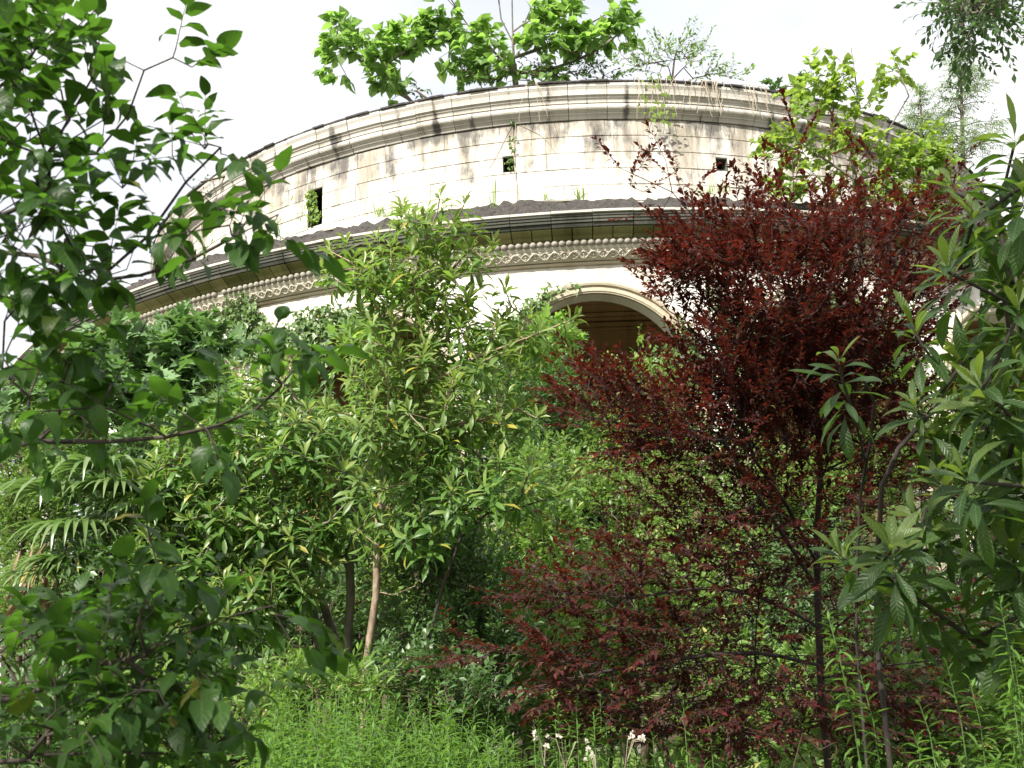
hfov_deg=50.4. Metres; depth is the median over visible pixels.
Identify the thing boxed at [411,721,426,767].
goldenrod
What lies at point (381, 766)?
goldenrod
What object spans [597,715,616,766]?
goldenrod
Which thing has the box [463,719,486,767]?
goldenrod
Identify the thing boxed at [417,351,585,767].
shrub
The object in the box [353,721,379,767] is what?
goldenrod
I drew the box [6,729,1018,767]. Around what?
undergrowth
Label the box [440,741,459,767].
goldenrod
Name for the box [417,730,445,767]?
goldenrod
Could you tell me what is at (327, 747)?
goldenrod
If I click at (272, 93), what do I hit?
sky
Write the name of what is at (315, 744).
goldenrod
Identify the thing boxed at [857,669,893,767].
goldenrod
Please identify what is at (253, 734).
goldenrod
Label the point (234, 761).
shrub
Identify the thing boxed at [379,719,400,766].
goldenrod
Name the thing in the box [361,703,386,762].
goldenrod
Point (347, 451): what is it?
shrub
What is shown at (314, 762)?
goldenrod
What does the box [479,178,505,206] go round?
grass tuft
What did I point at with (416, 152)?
rotunda
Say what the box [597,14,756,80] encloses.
roof shrub
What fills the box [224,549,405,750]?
shrub
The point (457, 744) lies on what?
goldenrod
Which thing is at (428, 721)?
goldenrod
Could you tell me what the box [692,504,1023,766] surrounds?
shrub
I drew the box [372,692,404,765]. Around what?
goldenrod
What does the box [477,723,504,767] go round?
goldenrod
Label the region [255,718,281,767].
goldenrod
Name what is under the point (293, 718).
goldenrod
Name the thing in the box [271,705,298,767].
goldenrod
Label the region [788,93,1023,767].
loquat tree
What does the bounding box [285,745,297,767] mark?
goldenrod
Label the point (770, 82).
roof shrub
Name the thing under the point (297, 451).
bayberry tree
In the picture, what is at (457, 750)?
goldenrod
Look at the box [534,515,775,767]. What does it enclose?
shrub
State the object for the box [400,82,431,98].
roof shrub
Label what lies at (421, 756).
goldenrod
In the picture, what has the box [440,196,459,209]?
grass tuft
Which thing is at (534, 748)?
goldenrod
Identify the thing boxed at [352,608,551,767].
shrub
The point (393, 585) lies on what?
shrub
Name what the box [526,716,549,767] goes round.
goldenrod
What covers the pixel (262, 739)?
goldenrod
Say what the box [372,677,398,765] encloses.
goldenrod
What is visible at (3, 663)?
shrub
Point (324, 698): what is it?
goldenrod
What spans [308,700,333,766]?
goldenrod
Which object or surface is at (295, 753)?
goldenrod
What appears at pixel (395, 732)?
goldenrod
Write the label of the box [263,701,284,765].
goldenrod
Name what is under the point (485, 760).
goldenrod
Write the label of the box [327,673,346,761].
goldenrod
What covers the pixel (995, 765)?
goldenrod
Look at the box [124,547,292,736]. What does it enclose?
shrub
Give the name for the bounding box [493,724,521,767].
goldenrod
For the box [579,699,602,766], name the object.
goldenrod
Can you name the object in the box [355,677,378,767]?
goldenrod
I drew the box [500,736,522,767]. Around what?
goldenrod
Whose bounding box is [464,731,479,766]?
goldenrod
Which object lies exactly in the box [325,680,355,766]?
goldenrod
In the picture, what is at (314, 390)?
shrub
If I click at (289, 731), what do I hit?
goldenrod
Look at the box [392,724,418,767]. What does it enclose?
goldenrod
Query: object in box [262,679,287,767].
goldenrod
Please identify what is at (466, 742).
goldenrod
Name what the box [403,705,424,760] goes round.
goldenrod
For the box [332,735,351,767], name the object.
goldenrod
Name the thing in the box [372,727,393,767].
goldenrod
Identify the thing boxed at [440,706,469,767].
goldenrod
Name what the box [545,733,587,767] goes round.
dry flower stalk
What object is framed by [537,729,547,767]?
goldenrod
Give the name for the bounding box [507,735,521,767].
goldenrod
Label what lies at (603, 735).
goldenrod
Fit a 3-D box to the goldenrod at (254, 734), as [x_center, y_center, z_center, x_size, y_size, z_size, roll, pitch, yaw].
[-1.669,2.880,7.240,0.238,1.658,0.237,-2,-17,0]
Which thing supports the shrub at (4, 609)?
on the ground
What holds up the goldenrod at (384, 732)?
on the ground
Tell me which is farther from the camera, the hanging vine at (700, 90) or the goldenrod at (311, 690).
the hanging vine at (700, 90)
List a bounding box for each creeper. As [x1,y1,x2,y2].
[304,188,320,225]
[489,84,557,197]
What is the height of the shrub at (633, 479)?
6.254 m
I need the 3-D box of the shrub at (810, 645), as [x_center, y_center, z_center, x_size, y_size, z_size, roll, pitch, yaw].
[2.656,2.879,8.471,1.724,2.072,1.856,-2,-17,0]
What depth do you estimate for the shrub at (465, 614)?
8.99 m
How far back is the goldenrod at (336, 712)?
6.27 m
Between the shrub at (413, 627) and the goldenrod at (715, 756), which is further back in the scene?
the shrub at (413, 627)
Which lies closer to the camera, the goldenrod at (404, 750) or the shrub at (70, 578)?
the goldenrod at (404, 750)
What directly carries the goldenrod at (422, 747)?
on the ground
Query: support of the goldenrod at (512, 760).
on the ground
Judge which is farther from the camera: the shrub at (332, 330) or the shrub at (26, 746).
the shrub at (332, 330)
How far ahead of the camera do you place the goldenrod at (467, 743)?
6.61 m
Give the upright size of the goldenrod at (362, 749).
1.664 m
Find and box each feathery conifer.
[893,82,949,149]
[905,49,1020,210]
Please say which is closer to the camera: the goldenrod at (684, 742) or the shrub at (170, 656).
the goldenrod at (684, 742)
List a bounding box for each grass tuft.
[362,200,392,219]
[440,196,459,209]
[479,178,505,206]
[540,190,551,200]
[554,181,573,197]
[570,184,587,199]
[697,182,720,198]
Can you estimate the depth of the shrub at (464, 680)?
7.96 m
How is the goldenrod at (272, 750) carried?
on the ground
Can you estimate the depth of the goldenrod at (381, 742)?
5.66 m
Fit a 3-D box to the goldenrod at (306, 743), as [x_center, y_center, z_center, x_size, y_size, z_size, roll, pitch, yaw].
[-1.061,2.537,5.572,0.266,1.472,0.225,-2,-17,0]
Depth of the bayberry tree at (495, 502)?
8.27 m
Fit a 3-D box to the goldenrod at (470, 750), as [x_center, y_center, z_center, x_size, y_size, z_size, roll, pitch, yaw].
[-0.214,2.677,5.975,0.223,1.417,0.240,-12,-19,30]
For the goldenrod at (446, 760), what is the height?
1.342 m
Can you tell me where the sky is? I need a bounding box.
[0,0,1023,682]
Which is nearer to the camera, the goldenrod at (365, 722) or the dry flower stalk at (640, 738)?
the dry flower stalk at (640, 738)
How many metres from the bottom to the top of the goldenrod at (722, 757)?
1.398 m
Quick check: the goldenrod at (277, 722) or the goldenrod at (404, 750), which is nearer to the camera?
the goldenrod at (277, 722)
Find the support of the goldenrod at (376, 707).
on the ground
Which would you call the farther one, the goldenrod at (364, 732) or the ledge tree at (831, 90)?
the ledge tree at (831, 90)
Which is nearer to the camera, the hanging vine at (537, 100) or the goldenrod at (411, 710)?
the goldenrod at (411, 710)
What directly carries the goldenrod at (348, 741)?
on the ground
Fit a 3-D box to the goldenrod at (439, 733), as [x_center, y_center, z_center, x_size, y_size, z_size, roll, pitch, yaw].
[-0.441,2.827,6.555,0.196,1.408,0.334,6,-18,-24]
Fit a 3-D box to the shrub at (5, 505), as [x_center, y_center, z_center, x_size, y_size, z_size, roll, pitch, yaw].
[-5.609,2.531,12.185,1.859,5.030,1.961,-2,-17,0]
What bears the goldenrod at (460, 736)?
on the ground
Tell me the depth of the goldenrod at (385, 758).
5.46 m
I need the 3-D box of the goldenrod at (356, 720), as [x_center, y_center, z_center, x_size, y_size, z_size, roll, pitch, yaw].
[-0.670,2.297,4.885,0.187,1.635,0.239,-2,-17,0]
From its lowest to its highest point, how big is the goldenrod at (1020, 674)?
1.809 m
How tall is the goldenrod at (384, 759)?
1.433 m
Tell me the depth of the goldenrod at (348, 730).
5.78 m
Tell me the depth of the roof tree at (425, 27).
29.11 m
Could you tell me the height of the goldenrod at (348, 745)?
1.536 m
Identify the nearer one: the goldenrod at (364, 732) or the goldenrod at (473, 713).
the goldenrod at (364, 732)
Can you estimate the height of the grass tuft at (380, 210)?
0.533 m
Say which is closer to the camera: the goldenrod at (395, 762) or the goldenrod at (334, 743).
the goldenrod at (395, 762)
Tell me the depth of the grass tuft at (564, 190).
22.68 m
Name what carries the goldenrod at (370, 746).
on the ground
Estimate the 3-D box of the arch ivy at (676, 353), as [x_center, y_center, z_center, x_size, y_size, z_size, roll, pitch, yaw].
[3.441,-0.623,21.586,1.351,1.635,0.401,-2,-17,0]
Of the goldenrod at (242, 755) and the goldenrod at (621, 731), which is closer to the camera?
the goldenrod at (621, 731)
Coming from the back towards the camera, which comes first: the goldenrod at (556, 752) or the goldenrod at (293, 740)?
the goldenrod at (556, 752)
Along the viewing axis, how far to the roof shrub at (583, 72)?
28.72 m
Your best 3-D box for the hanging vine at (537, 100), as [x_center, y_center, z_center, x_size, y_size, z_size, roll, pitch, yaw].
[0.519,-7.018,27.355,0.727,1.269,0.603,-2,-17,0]
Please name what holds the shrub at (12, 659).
on the ground
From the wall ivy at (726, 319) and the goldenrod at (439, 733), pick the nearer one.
the goldenrod at (439, 733)
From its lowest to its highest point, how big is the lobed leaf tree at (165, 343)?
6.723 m
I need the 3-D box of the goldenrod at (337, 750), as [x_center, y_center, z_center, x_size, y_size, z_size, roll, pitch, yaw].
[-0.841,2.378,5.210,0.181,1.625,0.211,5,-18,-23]
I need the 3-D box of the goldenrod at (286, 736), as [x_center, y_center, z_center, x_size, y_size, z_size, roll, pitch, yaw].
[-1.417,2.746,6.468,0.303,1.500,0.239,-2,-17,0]
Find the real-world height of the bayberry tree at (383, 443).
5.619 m
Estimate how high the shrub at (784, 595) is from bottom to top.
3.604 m
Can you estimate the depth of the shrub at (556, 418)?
14.68 m
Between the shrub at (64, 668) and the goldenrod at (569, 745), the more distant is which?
the shrub at (64, 668)
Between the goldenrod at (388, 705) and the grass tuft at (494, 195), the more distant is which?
the grass tuft at (494, 195)
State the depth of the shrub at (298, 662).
7.37 m
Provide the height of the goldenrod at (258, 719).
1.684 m
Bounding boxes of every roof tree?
[312,0,484,105]
[423,0,645,86]
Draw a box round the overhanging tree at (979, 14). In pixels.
[894,0,1023,99]
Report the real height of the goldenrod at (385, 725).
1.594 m
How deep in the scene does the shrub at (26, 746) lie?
8.13 m
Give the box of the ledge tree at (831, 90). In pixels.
[748,45,964,223]
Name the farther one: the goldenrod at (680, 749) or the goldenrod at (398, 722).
the goldenrod at (398, 722)
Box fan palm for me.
[0,453,212,635]
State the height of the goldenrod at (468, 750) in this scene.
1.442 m
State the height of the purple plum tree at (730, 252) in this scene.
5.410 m
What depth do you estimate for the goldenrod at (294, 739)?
6.50 m
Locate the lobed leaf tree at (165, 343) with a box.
[0,297,264,658]
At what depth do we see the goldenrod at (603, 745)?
6.59 m
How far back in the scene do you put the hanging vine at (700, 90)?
27.36 m
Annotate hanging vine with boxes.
[519,80,547,120]
[633,73,676,127]
[668,78,721,114]
[716,81,771,117]
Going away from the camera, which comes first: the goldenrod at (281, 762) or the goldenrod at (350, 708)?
the goldenrod at (281, 762)
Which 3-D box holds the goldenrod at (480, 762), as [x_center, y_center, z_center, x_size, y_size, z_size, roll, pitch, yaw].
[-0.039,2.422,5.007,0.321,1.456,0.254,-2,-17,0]
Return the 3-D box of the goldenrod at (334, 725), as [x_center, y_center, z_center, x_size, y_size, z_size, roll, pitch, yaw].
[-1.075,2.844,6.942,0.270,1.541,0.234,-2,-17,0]
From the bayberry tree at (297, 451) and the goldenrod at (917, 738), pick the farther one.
the bayberry tree at (297, 451)
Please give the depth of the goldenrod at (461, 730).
7.27 m
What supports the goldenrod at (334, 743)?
on the ground
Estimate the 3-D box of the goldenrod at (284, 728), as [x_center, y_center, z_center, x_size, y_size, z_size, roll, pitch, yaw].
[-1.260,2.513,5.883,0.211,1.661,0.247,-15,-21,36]
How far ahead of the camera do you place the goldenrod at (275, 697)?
7.05 m
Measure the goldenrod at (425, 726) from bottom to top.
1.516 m
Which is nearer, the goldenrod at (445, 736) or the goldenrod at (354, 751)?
the goldenrod at (354, 751)
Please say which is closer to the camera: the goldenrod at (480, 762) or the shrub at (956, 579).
the goldenrod at (480, 762)
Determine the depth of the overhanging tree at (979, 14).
6.36 m
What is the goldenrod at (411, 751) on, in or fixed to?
on the ground
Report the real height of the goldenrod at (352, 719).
1.688 m
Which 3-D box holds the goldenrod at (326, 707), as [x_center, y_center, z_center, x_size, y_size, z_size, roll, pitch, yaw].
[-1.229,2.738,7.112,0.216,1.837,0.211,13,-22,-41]
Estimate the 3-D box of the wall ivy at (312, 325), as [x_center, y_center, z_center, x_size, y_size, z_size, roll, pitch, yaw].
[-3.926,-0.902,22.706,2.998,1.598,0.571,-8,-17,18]
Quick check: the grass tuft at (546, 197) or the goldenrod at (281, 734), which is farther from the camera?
the grass tuft at (546, 197)
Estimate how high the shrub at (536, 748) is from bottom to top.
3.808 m
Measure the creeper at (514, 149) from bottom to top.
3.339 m
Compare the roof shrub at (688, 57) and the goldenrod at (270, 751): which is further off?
the roof shrub at (688, 57)
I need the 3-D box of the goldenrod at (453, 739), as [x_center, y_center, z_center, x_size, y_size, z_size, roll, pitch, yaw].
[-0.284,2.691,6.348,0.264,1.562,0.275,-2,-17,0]
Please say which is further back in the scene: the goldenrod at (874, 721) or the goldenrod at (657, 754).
the goldenrod at (657, 754)
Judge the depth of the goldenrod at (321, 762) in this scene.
5.30 m
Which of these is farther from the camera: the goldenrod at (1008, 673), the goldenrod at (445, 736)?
the goldenrod at (445, 736)
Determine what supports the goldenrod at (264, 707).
on the ground
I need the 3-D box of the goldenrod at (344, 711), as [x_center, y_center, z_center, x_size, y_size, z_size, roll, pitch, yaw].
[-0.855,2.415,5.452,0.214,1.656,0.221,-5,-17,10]
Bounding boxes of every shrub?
[0,0,372,767]
[0,379,126,756]
[0,396,95,767]
[0,516,228,721]
[0,532,175,711]
[0,544,158,755]
[0,643,108,767]
[1,404,203,590]
[7,537,166,705]
[30,652,241,767]
[113,599,271,765]
[119,347,368,767]
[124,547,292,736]
[158,639,333,767]
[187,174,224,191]
[214,635,407,766]
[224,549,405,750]
[227,443,558,746]
[231,535,421,725]
[287,500,429,734]
[316,387,481,762]
[324,266,588,759]
[332,505,489,714]
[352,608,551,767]
[361,617,526,761]
[374,530,553,687]
[379,501,554,764]
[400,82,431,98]
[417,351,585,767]
[445,50,633,91]
[458,425,611,767]
[471,531,660,767]
[479,306,616,767]
[487,590,661,767]
[519,495,999,767]
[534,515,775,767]
[551,343,719,767]
[567,525,785,767]
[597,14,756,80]
[613,409,851,767]
[640,607,824,767]
[691,547,887,767]
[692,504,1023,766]
[742,619,946,767]
[750,353,1018,746]
[759,70,807,90]
[835,544,984,737]
[849,609,1015,767]
[908,538,1023,667]
[915,624,1023,767]
[916,392,1023,628]
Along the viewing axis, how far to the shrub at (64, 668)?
11.99 m
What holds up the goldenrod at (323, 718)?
on the ground
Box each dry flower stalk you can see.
[531,730,549,767]
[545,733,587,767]
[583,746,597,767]
[624,730,645,767]
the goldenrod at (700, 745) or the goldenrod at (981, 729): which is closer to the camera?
the goldenrod at (981, 729)
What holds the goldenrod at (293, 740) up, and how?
on the ground
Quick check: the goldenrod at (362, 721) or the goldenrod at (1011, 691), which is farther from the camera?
the goldenrod at (362, 721)
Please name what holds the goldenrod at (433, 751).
on the ground
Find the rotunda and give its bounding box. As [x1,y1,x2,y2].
[2,78,1023,763]
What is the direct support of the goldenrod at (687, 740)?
on the ground
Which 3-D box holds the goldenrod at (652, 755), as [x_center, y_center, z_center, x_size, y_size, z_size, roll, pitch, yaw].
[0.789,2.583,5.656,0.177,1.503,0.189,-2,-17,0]
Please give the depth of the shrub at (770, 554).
15.85 m
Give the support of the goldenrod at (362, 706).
on the ground
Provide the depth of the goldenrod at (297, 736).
5.09 m
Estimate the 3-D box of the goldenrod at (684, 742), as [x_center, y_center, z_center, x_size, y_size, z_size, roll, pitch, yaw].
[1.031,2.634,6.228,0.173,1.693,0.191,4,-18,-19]
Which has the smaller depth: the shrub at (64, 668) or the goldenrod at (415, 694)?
the goldenrod at (415, 694)
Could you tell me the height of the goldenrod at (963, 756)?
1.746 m
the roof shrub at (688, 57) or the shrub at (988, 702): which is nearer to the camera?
the shrub at (988, 702)
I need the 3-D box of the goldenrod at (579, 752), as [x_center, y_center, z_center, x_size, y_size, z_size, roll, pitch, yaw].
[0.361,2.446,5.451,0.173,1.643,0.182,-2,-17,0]
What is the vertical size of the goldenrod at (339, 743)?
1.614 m
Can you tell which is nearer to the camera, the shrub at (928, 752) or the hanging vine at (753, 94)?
the shrub at (928, 752)
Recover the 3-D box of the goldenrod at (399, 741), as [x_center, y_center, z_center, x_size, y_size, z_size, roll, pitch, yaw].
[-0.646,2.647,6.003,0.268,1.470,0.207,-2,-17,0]
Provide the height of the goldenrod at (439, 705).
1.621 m
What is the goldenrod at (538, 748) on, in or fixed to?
on the ground
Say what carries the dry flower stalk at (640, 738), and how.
on the ground
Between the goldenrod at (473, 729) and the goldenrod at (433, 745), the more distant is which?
the goldenrod at (473, 729)
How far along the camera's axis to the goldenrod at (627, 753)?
6.44 m
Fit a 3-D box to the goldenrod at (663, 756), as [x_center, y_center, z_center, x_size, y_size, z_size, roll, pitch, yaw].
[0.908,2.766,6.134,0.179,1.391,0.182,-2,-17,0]
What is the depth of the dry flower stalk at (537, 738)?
4.58 m
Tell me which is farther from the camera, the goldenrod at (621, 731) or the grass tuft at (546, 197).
the grass tuft at (546, 197)
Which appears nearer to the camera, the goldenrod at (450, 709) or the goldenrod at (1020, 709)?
the goldenrod at (1020, 709)
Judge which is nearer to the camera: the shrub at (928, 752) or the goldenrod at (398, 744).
the goldenrod at (398, 744)
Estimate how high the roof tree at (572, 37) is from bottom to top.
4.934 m
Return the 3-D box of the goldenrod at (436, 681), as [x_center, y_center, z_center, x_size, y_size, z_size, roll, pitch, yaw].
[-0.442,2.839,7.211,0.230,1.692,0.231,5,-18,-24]
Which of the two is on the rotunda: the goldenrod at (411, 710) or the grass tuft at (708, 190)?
the grass tuft at (708, 190)
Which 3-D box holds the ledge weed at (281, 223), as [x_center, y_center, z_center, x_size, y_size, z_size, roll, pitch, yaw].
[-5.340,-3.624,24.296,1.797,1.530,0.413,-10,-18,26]
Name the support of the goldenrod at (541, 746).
on the ground
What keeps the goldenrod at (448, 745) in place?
on the ground
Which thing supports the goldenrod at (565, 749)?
on the ground
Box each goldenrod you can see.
[233,730,259,767]
[236,707,262,767]
[245,684,263,766]
[249,689,267,767]
[253,726,272,766]
[254,689,285,764]
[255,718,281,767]
[256,679,281,762]
[256,686,291,754]
[257,699,279,758]
[257,714,291,765]
[261,698,272,738]
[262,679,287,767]
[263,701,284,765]
[264,736,279,767]
[265,704,285,760]
[266,735,282,767]
[271,689,296,767]
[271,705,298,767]
[271,707,298,767]
[273,714,300,766]
[273,740,289,767]
[277,696,302,767]
[278,677,306,767]
[279,673,305,765]
[280,721,301,767]
[282,707,319,767]
[282,736,307,767]
[285,682,305,767]
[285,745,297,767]
[286,710,301,765]
[287,690,316,765]
[287,745,305,767]
[296,659,316,754]
[296,691,330,766]
[298,673,326,767]
[299,729,321,767]
[300,711,321,762]
[300,735,312,767]
[304,719,331,767]
[305,713,339,767]
[306,692,329,767]
[308,689,336,762]
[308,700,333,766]
[309,721,335,767]
[313,743,330,767]
[318,669,336,766]
[319,705,338,767]
[320,709,338,767]
[324,706,353,767]
[325,675,349,767]
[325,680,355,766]
[326,706,340,761]
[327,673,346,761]
[327,711,354,767]
[328,694,362,767]
[328,718,359,766]
[330,703,357,767]
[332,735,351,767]
[334,696,362,761]
[335,693,362,764]
[337,732,366,766]
[338,682,366,765]
[340,687,359,747]
[341,691,363,764]
[344,735,363,767]
[345,708,371,767]
[345,734,365,767]
[348,652,371,750]
[348,695,373,765]
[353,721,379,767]
[353,747,366,767]
[354,660,378,764]
[354,701,370,760]
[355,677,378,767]
[358,690,388,766]
[359,707,378,767]
[359,716,386,767]
[360,687,398,767]
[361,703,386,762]
[364,709,385,767]
[366,688,404,764]
[369,704,396,764]
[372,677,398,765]
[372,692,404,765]
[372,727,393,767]
[376,708,400,767]
[378,701,403,767]
[379,689,397,747]
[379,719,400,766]
[379,740,392,766]
[379,748,391,767]
[380,746,393,767]
[383,738,402,767]
[388,684,409,766]
[389,716,401,767]
[389,721,407,767]
[389,724,408,767]
[390,701,412,752]
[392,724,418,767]
[397,714,416,767]
[398,715,415,765]
[400,710,418,767]
[402,724,426,767]
[402,736,422,767]
[403,698,427,764]
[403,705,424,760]
[404,682,425,755]
[405,718,427,767]
[407,745,426,767]
[409,713,438,767]
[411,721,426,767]
[413,696,437,767]
[416,713,437,764]
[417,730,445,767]
[419,675,439,766]
[419,721,443,767]
[420,705,439,764]
[426,730,447,767]
[431,752,438,767]
[433,695,451,767]
[433,733,446,767]
[434,680,453,766]
[434,731,450,761]
[436,697,469,767]
[438,707,465,767]
[439,704,455,751]
[440,678,458,750]
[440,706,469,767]
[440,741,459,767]
[441,706,468,767]
[441,721,452,762]
[445,755,456,767]
[448,705,469,761]
[449,730,465,767]
[450,741,465,767]
[451,712,470,767]
[455,722,471,766]
[457,733,477,767]
[460,728,477,767]
[460,736,483,765]
[463,700,484,762]
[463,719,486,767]
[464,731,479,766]
[464,749,479,767]
[466,696,487,767]
[473,745,489,767]
[477,697,492,767]
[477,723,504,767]
[479,738,491,766]
[482,737,498,767]
[485,716,506,765]
[491,746,505,767]
[492,742,507,767]
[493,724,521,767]
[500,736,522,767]
[501,706,525,767]
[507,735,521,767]
[509,754,518,767]
[525,726,542,767]
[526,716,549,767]
[533,729,548,765]
[536,728,548,766]
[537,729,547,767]
[548,714,564,767]
[549,702,570,767]
[560,720,582,765]
[560,732,575,767]
[567,701,591,767]
[568,695,591,767]
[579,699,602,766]
[583,703,610,767]
[584,708,604,767]
[590,690,615,767]
[592,714,613,766]
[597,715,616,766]
[610,714,632,767]
[611,729,630,767]
[616,728,638,767]
[627,738,644,766]
[637,719,657,767]
[640,730,662,766]
[646,740,665,766]
[657,745,665,767]
[672,715,690,767]
[674,692,694,767]
[674,698,699,767]
[676,697,697,767]
[694,726,710,767]
[702,713,719,767]
[702,717,721,767]
[712,739,728,766]
[818,611,882,767]
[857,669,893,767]
[902,729,937,767]
[912,696,953,767]
[940,657,986,767]
[962,673,999,767]
[981,751,1014,767]
[989,595,1023,767]
[990,626,1023,767]
[1003,638,1023,760]
[1005,700,1023,767]
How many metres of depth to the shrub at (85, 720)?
7.97 m
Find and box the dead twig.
[793,733,837,767]
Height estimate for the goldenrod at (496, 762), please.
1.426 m
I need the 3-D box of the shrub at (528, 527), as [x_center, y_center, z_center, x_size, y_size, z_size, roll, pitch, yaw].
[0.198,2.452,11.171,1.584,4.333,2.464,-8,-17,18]
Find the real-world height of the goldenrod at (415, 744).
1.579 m
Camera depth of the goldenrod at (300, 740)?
6.36 m
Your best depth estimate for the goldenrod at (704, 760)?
6.28 m
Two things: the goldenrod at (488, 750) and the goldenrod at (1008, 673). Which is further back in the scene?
the goldenrod at (488, 750)
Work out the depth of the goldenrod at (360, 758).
5.21 m
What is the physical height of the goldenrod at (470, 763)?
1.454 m
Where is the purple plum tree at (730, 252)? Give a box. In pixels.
[402,88,1020,767]
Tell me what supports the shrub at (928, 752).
on the ground
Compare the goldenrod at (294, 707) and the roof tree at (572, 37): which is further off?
the roof tree at (572, 37)
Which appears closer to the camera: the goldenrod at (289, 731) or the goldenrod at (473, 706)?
the goldenrod at (289, 731)
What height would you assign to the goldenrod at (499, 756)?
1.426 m
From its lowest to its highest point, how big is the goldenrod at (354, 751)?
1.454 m
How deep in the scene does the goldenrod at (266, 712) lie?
7.18 m
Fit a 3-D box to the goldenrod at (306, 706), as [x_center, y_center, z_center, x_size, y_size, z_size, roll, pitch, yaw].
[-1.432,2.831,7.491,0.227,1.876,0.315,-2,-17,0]
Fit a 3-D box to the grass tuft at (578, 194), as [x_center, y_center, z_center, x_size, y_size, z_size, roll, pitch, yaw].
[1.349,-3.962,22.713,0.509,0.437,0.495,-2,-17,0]
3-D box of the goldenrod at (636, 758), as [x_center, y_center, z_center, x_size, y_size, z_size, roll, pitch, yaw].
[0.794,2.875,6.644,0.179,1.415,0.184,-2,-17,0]
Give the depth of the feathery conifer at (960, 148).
32.79 m
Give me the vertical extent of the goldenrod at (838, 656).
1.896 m
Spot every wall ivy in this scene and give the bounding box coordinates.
[219,291,282,372]
[260,304,390,378]
[709,266,751,383]
[825,292,917,374]
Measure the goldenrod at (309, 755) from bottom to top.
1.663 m
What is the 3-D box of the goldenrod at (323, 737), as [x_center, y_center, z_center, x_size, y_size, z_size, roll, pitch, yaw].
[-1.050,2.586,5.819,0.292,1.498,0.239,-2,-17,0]
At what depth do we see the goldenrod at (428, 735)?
6.35 m
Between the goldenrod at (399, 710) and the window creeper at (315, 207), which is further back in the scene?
the window creeper at (315, 207)
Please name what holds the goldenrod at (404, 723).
on the ground
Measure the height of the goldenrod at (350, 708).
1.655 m
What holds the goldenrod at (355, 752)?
on the ground
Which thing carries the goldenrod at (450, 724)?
on the ground
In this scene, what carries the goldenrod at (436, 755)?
on the ground
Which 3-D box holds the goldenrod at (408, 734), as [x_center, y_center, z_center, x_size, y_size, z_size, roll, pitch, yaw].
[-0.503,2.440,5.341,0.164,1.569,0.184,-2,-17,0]
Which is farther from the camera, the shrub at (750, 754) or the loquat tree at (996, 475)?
the shrub at (750, 754)
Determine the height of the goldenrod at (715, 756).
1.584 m
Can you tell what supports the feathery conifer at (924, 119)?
on the ground
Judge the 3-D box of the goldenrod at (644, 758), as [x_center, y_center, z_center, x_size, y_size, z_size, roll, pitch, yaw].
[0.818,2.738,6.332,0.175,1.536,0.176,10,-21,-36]
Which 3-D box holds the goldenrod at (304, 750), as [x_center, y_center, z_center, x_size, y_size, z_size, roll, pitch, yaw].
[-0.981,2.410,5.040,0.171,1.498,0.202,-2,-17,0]
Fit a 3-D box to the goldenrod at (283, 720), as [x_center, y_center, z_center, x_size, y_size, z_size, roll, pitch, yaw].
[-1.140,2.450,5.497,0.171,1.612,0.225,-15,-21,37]
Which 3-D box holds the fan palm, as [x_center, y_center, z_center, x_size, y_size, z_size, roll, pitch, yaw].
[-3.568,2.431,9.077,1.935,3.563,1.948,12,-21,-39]
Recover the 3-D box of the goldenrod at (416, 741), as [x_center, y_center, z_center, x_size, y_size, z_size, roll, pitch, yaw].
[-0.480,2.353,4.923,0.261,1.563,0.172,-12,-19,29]
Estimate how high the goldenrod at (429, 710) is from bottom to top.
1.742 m
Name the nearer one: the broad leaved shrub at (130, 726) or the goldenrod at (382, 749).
the broad leaved shrub at (130, 726)
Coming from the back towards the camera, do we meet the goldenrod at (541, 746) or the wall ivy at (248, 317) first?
the wall ivy at (248, 317)
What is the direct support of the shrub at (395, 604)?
on the ground
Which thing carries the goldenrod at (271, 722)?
on the ground
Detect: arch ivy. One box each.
[495,281,581,337]
[633,315,648,365]
[652,315,717,388]
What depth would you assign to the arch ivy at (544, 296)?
21.94 m
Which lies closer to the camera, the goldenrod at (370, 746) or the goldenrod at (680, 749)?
the goldenrod at (370, 746)
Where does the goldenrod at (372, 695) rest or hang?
on the ground
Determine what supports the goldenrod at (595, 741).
on the ground
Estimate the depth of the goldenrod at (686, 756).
5.75 m
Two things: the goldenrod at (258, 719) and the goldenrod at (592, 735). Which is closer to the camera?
the goldenrod at (592, 735)
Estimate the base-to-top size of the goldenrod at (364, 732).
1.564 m
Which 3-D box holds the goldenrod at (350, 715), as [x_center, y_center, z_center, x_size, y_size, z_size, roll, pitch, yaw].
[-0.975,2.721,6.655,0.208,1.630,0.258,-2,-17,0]
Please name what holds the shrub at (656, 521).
on the ground
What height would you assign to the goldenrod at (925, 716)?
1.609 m
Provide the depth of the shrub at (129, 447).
12.53 m
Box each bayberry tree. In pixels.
[110,347,387,765]
[312,183,588,766]
[379,428,594,759]
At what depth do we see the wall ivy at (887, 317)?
22.55 m
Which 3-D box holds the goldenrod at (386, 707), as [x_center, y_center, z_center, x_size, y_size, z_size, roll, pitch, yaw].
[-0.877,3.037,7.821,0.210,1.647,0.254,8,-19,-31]
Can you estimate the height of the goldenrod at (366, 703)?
1.845 m
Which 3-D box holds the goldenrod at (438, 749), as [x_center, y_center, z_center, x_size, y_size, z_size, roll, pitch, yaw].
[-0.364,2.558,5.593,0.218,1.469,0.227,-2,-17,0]
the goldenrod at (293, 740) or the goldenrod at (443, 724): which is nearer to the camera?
the goldenrod at (293, 740)
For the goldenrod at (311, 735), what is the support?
on the ground

